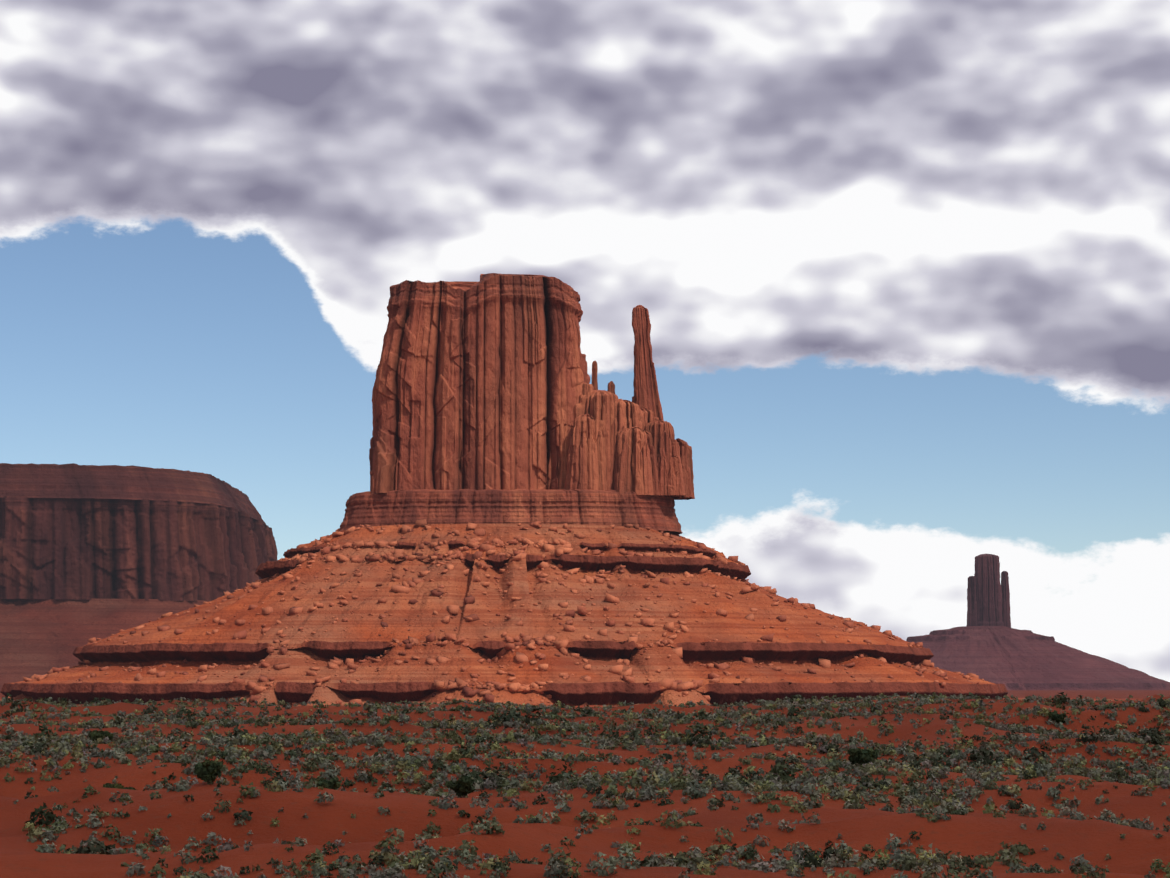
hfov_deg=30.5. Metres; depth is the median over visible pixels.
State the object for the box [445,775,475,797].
juniper tree foliage
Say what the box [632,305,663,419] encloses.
mitten thumb
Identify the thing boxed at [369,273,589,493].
mitten tower
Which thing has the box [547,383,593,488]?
mitten shoulder fin
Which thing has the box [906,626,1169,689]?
talus slope
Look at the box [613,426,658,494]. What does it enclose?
mitten shoulder fin
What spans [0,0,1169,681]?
sky
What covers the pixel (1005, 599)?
butte spire
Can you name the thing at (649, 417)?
mitten shoulder fin
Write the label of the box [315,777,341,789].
juniper tree foliage
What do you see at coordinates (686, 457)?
mitten shoulder fin
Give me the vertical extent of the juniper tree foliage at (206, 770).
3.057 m
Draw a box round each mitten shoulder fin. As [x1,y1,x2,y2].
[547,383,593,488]
[565,414,606,490]
[574,390,617,489]
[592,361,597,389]
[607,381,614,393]
[610,399,644,489]
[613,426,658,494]
[638,407,658,424]
[644,420,684,498]
[652,454,685,496]
[673,438,694,499]
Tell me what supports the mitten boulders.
on the mitten pedestal rock at (219, 647)
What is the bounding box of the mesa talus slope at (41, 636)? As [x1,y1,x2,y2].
[0,599,208,690]
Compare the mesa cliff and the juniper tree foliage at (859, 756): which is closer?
the juniper tree foliage at (859, 756)
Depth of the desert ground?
231.11 m
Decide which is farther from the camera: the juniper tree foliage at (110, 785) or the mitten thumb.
the mitten thumb
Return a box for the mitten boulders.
[8,519,988,705]
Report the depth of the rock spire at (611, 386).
1499.70 m
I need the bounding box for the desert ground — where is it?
[0,690,1169,877]
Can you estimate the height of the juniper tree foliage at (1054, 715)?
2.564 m
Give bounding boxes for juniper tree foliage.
[89,730,113,743]
[103,783,135,789]
[194,759,223,782]
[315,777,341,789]
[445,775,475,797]
[847,747,879,765]
[1047,711,1065,722]
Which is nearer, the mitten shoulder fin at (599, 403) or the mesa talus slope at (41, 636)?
the mitten shoulder fin at (599, 403)
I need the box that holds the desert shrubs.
[0,692,1169,877]
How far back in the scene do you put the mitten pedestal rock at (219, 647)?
1298.93 m
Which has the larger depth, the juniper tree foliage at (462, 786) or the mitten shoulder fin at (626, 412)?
the mitten shoulder fin at (626, 412)
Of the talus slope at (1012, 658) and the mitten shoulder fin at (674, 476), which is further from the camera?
the talus slope at (1012, 658)
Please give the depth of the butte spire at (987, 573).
4979.36 m
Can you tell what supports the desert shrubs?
on the desert ground
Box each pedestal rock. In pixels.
[0,524,1007,705]
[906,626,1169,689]
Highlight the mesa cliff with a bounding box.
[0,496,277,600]
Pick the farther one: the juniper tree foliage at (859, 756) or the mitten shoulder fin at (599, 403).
the mitten shoulder fin at (599, 403)
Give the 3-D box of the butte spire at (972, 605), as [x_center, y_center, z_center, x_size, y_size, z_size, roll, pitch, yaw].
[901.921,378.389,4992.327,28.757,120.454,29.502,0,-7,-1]
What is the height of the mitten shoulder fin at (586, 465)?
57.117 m
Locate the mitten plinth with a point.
(526, 506)
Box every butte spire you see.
[966,576,978,625]
[974,554,1003,625]
[1001,571,1010,627]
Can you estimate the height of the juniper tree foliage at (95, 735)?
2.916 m
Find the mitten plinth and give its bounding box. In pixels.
[338,489,682,534]
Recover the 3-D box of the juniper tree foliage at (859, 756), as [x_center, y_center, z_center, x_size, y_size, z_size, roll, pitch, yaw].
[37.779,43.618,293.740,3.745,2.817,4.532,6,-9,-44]

